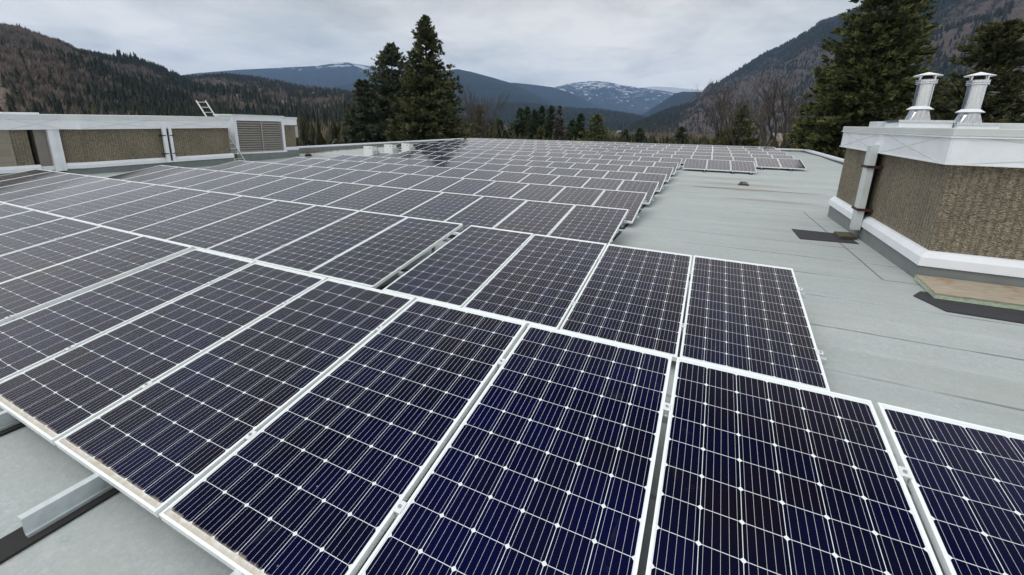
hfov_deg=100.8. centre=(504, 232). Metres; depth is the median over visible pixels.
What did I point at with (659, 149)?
solar panel
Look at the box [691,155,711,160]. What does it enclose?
solar panel
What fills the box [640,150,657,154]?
solar panel
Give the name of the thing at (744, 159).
solar panel
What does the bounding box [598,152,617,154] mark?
solar panel
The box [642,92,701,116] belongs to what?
blue hill
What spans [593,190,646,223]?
solar panel
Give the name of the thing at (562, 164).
solar panel
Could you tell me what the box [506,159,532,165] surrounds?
solar panel
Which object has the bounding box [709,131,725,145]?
conifer tree
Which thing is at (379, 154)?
solar panel
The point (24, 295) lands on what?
solar panel
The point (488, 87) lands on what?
dark mountain
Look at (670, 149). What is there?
solar panel
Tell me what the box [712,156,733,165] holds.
solar panel
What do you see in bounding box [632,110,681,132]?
dark spur
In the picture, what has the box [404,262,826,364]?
mounting rack
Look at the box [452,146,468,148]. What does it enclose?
solar panel
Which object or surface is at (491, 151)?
solar panel
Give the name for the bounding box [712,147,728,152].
solar panel
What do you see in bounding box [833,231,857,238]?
paver
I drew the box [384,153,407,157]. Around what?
solar panel
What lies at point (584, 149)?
solar panel
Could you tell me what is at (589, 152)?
solar panel
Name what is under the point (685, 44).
sky
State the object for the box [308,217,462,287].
solar panel
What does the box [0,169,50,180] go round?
solar panel
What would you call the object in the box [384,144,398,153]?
inverter
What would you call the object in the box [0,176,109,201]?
solar panel
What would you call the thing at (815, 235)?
walkway mat
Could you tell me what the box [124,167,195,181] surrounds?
solar panel
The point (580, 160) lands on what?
solar panel
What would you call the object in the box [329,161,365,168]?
solar panel
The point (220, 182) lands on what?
solar panel
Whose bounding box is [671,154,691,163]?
solar panel
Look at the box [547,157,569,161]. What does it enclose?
solar panel
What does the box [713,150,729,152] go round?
solar panel
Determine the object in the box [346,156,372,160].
solar panel
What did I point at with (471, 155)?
solar panel
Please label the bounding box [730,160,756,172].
solar panel
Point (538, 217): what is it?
solar panel
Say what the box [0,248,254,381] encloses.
solar panel
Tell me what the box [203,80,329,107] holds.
wooded hill
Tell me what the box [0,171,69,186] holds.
solar panel
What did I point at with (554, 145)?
solar panel
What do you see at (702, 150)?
solar panel
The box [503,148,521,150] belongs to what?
solar panel
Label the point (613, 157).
solar panel
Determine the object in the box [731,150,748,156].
solar panel
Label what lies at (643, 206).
mounting rack
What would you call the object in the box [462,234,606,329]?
solar panel
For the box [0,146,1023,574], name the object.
flat roof
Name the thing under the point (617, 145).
solar panel
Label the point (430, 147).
solar panel
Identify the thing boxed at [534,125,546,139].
conifer tree
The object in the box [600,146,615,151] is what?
solar panel
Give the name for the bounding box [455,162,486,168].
solar panel
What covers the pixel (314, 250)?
solar panel
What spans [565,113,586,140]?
conifer tree
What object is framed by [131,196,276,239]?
solar panel
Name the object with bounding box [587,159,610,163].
solar panel
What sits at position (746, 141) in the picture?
conifer tree
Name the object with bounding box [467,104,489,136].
conifer tree
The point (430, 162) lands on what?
solar panel
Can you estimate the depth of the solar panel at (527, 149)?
27.23 m
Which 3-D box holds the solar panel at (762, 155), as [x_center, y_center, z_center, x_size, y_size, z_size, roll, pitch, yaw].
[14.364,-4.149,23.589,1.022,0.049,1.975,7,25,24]
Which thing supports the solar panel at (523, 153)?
on the mounting rack
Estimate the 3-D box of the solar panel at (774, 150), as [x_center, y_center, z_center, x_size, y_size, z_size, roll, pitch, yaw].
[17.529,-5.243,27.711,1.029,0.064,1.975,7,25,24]
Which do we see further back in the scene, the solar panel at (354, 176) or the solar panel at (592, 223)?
the solar panel at (354, 176)
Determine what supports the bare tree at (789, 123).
on the valley ground
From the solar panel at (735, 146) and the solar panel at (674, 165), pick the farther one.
the solar panel at (735, 146)
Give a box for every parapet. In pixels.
[297,138,463,152]
[467,138,803,151]
[803,149,843,164]
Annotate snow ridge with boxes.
[640,86,702,92]
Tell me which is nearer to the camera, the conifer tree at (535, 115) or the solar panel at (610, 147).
the solar panel at (610, 147)
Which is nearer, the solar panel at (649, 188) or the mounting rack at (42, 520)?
the mounting rack at (42, 520)
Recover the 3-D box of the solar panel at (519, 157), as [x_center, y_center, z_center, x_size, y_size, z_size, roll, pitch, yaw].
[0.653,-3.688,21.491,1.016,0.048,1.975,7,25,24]
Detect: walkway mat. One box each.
[792,229,858,243]
[913,291,1023,323]
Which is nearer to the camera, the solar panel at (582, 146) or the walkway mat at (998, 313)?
the walkway mat at (998, 313)
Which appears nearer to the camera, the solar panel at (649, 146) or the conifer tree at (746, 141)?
the solar panel at (649, 146)
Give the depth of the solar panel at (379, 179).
12.60 m
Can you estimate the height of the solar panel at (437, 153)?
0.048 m
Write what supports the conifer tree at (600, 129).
on the valley ground
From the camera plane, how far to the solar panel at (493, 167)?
16.91 m
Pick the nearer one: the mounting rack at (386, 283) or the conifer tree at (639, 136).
the mounting rack at (386, 283)
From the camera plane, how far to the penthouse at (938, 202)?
5.61 m
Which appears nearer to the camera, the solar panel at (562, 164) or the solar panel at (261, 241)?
the solar panel at (261, 241)
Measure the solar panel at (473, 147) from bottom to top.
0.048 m
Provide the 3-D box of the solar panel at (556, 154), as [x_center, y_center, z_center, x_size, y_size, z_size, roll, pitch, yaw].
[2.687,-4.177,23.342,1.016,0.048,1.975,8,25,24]
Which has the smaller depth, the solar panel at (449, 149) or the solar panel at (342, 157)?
the solar panel at (342, 157)
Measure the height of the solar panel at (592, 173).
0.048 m
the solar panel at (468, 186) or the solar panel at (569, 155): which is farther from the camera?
the solar panel at (569, 155)
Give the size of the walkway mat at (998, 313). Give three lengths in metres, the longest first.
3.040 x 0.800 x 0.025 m
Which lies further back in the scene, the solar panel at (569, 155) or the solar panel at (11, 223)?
the solar panel at (569, 155)
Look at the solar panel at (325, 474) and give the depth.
2.18 m
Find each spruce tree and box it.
[333,78,386,143]
[347,41,417,142]
[382,14,481,141]
[784,0,950,158]
[897,16,1023,122]
[930,88,962,115]
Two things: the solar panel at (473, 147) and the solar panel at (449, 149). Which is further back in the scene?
the solar panel at (473, 147)
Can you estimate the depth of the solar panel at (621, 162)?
19.86 m
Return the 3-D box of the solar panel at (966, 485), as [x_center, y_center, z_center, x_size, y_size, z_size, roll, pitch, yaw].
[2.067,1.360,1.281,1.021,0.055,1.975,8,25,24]
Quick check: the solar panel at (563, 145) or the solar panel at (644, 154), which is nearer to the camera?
the solar panel at (644, 154)
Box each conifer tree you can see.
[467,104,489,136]
[492,119,511,138]
[507,107,533,139]
[520,106,533,136]
[526,109,541,138]
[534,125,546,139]
[538,105,546,124]
[539,105,559,139]
[562,118,575,140]
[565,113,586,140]
[577,114,619,141]
[619,129,634,142]
[632,128,646,142]
[670,126,690,144]
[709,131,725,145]
[718,104,766,146]
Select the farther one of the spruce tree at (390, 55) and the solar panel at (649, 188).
the spruce tree at (390, 55)
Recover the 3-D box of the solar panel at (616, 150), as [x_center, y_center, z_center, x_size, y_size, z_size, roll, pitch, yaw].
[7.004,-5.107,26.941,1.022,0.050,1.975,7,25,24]
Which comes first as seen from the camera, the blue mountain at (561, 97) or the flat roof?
the flat roof
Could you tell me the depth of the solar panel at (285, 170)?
14.24 m
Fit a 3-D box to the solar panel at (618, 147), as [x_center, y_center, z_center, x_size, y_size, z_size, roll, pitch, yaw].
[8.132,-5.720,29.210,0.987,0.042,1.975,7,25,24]
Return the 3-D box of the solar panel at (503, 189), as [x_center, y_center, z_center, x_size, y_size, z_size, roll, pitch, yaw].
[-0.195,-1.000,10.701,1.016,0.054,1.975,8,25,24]
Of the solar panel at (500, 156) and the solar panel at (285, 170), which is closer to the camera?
the solar panel at (285, 170)
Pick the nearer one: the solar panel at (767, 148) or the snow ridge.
the solar panel at (767, 148)
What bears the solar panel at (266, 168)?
on the mounting rack at (623, 225)
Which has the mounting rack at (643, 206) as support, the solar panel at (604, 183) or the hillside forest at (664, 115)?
the solar panel at (604, 183)
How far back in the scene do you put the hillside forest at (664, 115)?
1127.91 m
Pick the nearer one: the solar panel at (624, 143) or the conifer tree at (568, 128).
the solar panel at (624, 143)
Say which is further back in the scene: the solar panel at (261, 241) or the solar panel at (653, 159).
the solar panel at (653, 159)
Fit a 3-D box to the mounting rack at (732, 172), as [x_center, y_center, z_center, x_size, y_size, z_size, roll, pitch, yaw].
[10.078,-3.098,19.997,3.120,0.342,2.360,8,15,24]
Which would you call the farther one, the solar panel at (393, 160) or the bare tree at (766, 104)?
the bare tree at (766, 104)
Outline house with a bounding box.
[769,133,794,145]
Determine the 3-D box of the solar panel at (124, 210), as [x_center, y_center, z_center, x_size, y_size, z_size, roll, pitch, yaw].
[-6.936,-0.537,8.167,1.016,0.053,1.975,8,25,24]
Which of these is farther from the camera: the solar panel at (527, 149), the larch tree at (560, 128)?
the larch tree at (560, 128)
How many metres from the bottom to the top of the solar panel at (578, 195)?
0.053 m
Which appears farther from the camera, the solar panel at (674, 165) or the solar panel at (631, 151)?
the solar panel at (631, 151)
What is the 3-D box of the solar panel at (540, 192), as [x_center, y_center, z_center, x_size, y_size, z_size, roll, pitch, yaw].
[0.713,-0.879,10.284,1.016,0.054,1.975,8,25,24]
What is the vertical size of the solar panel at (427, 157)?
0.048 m
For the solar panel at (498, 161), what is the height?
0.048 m
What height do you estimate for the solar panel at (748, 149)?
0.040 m
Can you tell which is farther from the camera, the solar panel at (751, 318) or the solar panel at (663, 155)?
the solar panel at (663, 155)
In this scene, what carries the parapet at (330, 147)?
on the flat roof
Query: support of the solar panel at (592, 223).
on the mounting rack at (618, 233)
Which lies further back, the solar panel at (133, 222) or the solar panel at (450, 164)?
the solar panel at (450, 164)
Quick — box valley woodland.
[0,105,778,147]
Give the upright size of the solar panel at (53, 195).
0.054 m
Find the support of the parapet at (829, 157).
on the flat roof
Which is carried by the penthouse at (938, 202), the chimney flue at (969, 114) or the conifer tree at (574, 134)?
the chimney flue at (969, 114)
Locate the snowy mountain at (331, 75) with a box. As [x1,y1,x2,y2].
[181,62,436,87]
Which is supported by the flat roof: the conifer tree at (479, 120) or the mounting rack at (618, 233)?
the mounting rack at (618, 233)
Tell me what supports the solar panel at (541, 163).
on the mounting rack
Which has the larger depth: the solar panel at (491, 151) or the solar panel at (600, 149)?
the solar panel at (600, 149)
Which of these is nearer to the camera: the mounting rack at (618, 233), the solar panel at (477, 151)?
the mounting rack at (618, 233)
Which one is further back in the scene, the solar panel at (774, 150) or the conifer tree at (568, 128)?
the conifer tree at (568, 128)
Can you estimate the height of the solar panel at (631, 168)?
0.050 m
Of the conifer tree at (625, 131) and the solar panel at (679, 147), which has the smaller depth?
the solar panel at (679, 147)
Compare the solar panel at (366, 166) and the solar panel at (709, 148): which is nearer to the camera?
the solar panel at (366, 166)
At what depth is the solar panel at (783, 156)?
23.59 m
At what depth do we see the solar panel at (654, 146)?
31.08 m
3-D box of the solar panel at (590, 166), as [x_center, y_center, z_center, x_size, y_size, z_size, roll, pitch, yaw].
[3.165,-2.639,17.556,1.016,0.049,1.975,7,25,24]
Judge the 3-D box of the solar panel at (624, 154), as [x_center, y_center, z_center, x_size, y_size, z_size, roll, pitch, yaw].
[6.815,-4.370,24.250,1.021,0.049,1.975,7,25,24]
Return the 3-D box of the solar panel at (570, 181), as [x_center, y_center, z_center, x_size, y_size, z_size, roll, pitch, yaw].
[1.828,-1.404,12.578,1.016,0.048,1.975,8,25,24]
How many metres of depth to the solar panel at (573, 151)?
26.01 m
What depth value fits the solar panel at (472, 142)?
34.63 m
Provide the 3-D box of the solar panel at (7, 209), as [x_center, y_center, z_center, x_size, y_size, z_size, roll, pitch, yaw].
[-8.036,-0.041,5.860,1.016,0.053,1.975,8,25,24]
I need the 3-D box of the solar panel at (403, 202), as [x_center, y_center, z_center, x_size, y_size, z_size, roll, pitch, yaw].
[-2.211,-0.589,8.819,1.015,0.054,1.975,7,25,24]
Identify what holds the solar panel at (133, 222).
on the mounting rack at (386, 283)
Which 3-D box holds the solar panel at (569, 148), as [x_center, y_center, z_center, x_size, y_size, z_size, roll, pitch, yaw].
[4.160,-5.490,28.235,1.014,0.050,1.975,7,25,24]
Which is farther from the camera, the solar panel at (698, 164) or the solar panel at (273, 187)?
the solar panel at (698, 164)
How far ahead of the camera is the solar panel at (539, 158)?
21.50 m
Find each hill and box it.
[0,33,167,110]
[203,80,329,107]
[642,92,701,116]
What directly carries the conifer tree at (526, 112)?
on the valley ground
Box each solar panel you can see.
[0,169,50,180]
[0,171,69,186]
[0,173,87,194]
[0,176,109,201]
[0,203,34,217]
[0,210,64,234]
[0,217,102,255]
[0,226,143,282]
[0,235,193,324]
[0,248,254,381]
[0,262,326,445]
[6,178,131,206]
[25,181,155,211]
[48,184,181,217]
[54,278,414,517]
[73,188,210,223]
[100,191,242,231]
[105,165,175,179]
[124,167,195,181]
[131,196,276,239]
[142,169,216,184]
[159,298,526,574]
[164,171,237,187]
[167,200,315,249]
[185,173,260,190]
[204,160,252,170]
[206,205,359,260]
[209,175,286,193]
[221,162,272,172]
[235,177,311,197]
[239,163,289,173]
[253,210,407,272]
[259,165,312,175]
[261,180,342,200]
[276,157,311,164]
[281,166,333,178]
[291,158,329,165]
[291,182,373,205]
[303,168,355,180]
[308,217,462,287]
[310,159,345,166]
[325,185,406,209]
[327,170,379,182]
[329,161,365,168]
[330,155,355,159]
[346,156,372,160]
[348,162,386,170]
[354,172,405,185]
[358,323,671,574]
[361,157,389,162]
[361,189,443,215]
[367,163,405,171]
[370,153,392,156]
[377,158,405,163]
[380,174,433,188]
[383,225,533,307]
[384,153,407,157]
[391,165,429,173]
[396,159,424,164]
[399,150,420,153]
[399,154,422,158]
[401,192,482,220]
[408,176,463,191]
[413,166,451,175]
[415,144,431,150]
[415,151,436,154]
[415,155,438,159]
[415,160,444,165]
[418,145,443,150]
[426,148,445,150]
[429,151,450,155]
[432,156,455,160]
[433,161,465,167]
[435,140,448,142]
[437,168,476,177]
[438,148,457,151]
[439,145,454,147]
[440,178,494,194]
[443,152,465,156]
[446,196,526,234]
[449,157,474,161]
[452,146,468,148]
[453,149,473,152]
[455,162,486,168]
[459,153,480,156]
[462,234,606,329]
[463,170,502,179]
[464,146,479,148]
[465,141,477,143]
[467,149,486,153]
[467,158,493,162]
[474,181,528,197]
[475,154,498,157]
[477,163,507,170]
[478,147,494,149]
[481,150,502,153]
[482,144,497,146]
[486,159,512,163]
[490,147,506,149]
[490,171,530,181]
[493,154,515,158]
[494,200,574,235]
[497,151,517,154]
[499,165,531,172]
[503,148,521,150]
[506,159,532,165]
[507,145,522,147]
[510,155,532,159]
[511,183,565,201]
[513,151,532,155]
[518,173,559,184]
[519,148,535,151]
[521,146,535,148]
[522,143,536,145]
[523,166,555,173]
[525,160,552,166]
[528,152,549,155]
[528,156,550,160]
[533,146,550,148]
[533,149,551,151]
[545,153,566,156]
[547,144,561,146]
[547,147,563,149]
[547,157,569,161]
[547,162,574,167]
[548,204,628,255]
[549,149,565,152]
[549,168,581,175]
[549,175,590,186]
[550,186,604,205]
[559,144,573,146]
[559,244,692,360]
[561,147,577,149]
[563,153,584,157]
[564,150,581,153]
[566,158,589,162]
[570,163,597,169]
[573,145,587,147]
[575,169,608,177]
[576,147,592,150]
[579,151,598,153]
[581,154,602,158]
[582,177,623,189]
[586,145,600,147]
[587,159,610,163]
[590,148,607,154]
[593,164,621,170]
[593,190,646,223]
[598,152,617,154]
[599,155,620,159]
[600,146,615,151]
[603,171,636,179]
[607,149,625,151]
[608,144,622,148]
[608,160,632,164]
[615,142,627,146]
[616,146,632,148]
[616,152,634,155]
[617,180,658,204]
[618,165,646,172]
[619,156,640,160]
[624,149,641,152]
[630,161,654,166]
[631,147,647,149]
[633,173,666,191]
[634,153,652,156]
[638,145,651,147]
[639,156,660,161]
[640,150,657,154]
[644,166,673,181]
[645,357,942,574]
[647,148,662,150]
[651,145,666,147]
[652,154,671,157]
[653,162,678,174]
[657,151,675,154]
[660,157,681,168]
[662,148,678,152]
[666,146,681,148]
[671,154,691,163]
[675,151,693,156]
[679,149,695,151]
[680,255,829,390]
[681,146,696,150]
[683,144,697,146]
[683,158,707,169]
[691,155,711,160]
[693,152,711,155]
[696,149,712,151]
[697,147,711,149]
[706,159,730,170]
[712,145,726,148]
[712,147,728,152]
[712,153,731,156]
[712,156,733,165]
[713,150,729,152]
[728,146,742,147]
[729,148,745,151]
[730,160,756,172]
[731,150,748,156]
[732,153,751,160]
[733,157,756,166]
[743,146,758,149]
[746,148,762,152]
[749,151,767,153]
[751,154,771,157]
[755,157,780,167]
[759,147,775,148]
[762,149,780,151]
[767,151,786,155]
[772,155,793,163]
[778,158,806,169]
[876,402,1023,574]
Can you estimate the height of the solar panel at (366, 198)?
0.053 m
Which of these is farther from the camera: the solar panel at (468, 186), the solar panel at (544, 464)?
the solar panel at (468, 186)
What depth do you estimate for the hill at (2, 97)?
235.92 m
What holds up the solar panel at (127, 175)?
on the mounting rack at (618, 233)
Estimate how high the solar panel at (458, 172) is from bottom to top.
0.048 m
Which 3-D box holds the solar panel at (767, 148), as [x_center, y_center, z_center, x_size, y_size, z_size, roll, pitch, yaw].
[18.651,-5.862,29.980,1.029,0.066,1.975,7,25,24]
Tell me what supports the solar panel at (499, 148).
on the mounting rack
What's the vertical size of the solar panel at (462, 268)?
0.054 m
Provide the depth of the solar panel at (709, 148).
29.91 m
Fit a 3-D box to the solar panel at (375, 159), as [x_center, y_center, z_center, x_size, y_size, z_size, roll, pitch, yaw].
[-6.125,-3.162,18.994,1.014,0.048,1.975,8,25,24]
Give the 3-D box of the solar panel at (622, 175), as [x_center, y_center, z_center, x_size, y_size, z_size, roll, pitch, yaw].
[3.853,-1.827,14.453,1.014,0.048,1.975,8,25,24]
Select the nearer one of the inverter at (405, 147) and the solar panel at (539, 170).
the solar panel at (539, 170)
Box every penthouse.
[0,112,299,175]
[827,122,1023,287]
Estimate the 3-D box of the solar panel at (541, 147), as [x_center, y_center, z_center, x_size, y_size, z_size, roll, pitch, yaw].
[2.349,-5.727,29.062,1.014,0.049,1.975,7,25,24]
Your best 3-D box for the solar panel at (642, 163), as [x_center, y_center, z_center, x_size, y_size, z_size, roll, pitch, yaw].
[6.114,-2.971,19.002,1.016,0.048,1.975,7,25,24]
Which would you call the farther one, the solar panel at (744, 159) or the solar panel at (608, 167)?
the solar panel at (744, 159)
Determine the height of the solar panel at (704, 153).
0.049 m
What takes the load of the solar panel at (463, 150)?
on the mounting rack
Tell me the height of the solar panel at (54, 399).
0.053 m
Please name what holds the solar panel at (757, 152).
on the mounting rack
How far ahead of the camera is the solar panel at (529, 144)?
32.59 m
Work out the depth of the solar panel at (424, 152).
24.39 m
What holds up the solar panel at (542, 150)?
on the mounting rack
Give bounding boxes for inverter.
[363,146,379,155]
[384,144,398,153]
[401,143,414,151]
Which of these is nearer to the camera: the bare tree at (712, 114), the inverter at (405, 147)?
the inverter at (405, 147)
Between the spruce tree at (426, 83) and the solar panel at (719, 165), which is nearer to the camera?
the solar panel at (719, 165)
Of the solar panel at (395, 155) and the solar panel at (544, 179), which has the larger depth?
the solar panel at (395, 155)
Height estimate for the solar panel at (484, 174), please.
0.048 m
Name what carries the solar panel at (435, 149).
on the mounting rack
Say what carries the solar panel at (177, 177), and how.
on the mounting rack at (618, 233)
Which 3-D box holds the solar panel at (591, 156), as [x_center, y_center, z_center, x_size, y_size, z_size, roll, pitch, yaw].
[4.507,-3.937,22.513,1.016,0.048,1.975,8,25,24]
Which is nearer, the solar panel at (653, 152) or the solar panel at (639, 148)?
the solar panel at (653, 152)
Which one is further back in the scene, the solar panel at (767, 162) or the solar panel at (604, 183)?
the solar panel at (767, 162)
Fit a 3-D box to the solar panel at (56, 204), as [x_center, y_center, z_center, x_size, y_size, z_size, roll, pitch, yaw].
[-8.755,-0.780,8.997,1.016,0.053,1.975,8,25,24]
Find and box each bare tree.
[459,84,507,138]
[694,78,784,145]
[709,70,820,147]
[772,94,825,146]
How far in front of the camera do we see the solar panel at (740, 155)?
24.44 m
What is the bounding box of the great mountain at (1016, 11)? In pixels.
[650,0,1023,136]
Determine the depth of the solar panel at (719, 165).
19.87 m
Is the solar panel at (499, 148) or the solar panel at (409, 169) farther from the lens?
the solar panel at (499, 148)
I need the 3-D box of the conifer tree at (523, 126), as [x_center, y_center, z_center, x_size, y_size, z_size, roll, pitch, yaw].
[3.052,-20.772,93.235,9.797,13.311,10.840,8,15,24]
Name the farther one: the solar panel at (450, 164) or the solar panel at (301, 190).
the solar panel at (450, 164)
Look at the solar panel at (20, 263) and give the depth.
4.91 m
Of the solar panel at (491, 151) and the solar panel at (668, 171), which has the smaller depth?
the solar panel at (668, 171)
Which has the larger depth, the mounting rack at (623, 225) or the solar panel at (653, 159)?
the solar panel at (653, 159)
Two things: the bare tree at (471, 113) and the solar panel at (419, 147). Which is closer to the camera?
the solar panel at (419, 147)
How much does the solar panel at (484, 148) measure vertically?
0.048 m
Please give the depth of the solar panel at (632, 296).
4.18 m
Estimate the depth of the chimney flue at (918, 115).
7.98 m
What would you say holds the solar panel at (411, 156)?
on the mounting rack
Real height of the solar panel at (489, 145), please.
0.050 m
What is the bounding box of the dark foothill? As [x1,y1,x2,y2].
[457,105,632,131]
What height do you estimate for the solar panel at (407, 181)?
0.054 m
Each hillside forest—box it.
[0,23,289,116]
[116,49,136,59]
[140,72,498,128]
[455,101,647,130]
[629,102,696,132]
[641,0,1013,134]
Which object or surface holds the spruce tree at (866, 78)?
on the valley ground
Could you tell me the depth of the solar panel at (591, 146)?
30.55 m
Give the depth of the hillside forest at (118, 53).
671.77 m
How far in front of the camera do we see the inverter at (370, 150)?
23.10 m
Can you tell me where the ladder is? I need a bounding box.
[196,100,244,160]
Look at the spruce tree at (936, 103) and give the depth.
29.92 m
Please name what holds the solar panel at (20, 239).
on the mounting rack
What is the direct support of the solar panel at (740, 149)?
on the mounting rack
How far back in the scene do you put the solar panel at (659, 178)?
14.35 m
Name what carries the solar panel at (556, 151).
on the mounting rack
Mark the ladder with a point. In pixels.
(215, 116)
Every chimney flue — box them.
[884,72,955,127]
[952,72,1002,128]
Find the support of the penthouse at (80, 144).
on the building base
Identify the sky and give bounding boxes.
[0,0,860,89]
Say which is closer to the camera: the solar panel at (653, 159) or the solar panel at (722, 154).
the solar panel at (653, 159)
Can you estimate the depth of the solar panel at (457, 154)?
23.58 m
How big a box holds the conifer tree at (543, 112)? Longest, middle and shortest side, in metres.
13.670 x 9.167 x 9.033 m
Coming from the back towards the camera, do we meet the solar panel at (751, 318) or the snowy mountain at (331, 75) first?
the snowy mountain at (331, 75)
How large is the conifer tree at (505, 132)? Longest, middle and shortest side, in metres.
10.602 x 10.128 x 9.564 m
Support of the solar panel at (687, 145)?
on the mounting rack
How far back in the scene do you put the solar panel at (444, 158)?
20.90 m
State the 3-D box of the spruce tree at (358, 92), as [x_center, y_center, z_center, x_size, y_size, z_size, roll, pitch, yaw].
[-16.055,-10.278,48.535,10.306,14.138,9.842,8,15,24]
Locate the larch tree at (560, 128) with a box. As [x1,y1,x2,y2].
[551,106,565,139]
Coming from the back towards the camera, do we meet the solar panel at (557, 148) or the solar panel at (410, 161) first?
the solar panel at (557, 148)
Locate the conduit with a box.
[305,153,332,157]
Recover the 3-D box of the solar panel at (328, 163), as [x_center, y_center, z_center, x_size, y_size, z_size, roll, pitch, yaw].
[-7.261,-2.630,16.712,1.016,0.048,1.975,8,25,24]
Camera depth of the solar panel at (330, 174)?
13.42 m
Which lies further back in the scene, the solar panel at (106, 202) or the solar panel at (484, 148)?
the solar panel at (484, 148)
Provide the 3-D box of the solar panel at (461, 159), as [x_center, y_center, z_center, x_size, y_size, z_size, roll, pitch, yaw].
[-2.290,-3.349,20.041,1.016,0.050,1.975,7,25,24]
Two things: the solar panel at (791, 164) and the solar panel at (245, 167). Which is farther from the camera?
the solar panel at (791, 164)
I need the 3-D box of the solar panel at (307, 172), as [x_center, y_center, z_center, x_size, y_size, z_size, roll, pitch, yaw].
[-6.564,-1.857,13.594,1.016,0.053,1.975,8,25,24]
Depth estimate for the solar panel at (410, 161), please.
18.56 m
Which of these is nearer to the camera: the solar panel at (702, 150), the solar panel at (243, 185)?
the solar panel at (243, 185)
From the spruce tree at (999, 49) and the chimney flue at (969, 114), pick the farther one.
the spruce tree at (999, 49)
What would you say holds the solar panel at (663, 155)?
on the mounting rack
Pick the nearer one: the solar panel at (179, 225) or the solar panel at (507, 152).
the solar panel at (179, 225)
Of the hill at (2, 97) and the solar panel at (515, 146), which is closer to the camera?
the solar panel at (515, 146)
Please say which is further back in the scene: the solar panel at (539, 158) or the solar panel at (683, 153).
the solar panel at (683, 153)
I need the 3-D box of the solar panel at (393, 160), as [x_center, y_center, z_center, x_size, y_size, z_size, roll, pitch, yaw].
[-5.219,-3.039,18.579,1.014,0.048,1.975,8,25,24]
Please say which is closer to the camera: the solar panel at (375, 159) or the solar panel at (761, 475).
the solar panel at (761, 475)
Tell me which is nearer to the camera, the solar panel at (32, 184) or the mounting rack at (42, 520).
the mounting rack at (42, 520)
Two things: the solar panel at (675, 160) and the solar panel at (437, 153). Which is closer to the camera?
the solar panel at (675, 160)
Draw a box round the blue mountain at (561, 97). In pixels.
[513,83,605,109]
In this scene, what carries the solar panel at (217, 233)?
on the mounting rack at (386, 283)
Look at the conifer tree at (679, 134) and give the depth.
107.73 m
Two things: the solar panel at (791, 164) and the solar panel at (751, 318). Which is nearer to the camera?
the solar panel at (751, 318)
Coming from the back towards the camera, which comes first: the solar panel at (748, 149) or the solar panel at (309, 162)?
the solar panel at (748, 149)
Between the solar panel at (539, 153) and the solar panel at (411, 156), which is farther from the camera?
the solar panel at (539, 153)
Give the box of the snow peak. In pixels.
[554,81,674,114]
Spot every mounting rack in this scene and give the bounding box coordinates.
[0,368,911,574]
[375,238,450,289]
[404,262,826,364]
[611,220,626,244]
[619,200,646,228]
[640,188,658,208]
[682,161,756,174]
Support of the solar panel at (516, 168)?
on the mounting rack
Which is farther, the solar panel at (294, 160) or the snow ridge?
the snow ridge
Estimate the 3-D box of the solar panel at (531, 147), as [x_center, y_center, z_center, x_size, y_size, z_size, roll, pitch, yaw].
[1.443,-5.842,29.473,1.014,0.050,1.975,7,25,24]
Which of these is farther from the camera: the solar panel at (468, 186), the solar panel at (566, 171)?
the solar panel at (566, 171)
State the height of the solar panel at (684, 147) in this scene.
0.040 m
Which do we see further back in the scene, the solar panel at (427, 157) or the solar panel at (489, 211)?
the solar panel at (427, 157)
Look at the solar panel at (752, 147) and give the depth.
30.92 m
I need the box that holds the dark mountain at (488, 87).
[330,69,563,107]
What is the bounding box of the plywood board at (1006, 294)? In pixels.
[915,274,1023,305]
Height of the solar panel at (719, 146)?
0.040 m
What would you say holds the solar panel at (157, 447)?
on the mounting rack at (42, 520)
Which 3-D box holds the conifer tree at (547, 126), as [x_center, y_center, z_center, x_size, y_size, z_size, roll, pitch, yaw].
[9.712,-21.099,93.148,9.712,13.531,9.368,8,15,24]
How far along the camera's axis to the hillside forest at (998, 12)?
992.34 m
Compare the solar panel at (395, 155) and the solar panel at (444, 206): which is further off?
the solar panel at (395, 155)
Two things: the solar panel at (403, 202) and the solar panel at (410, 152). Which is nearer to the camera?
the solar panel at (403, 202)
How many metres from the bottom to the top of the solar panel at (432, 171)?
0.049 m
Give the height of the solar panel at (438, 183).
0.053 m
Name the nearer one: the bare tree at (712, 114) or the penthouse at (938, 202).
the penthouse at (938, 202)
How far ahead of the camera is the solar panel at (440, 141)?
35.89 m
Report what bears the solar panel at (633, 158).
on the mounting rack
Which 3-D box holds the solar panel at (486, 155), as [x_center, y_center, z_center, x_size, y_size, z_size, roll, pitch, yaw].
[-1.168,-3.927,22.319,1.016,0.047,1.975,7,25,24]
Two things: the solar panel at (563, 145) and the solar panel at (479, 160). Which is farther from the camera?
the solar panel at (563, 145)
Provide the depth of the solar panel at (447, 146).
29.73 m

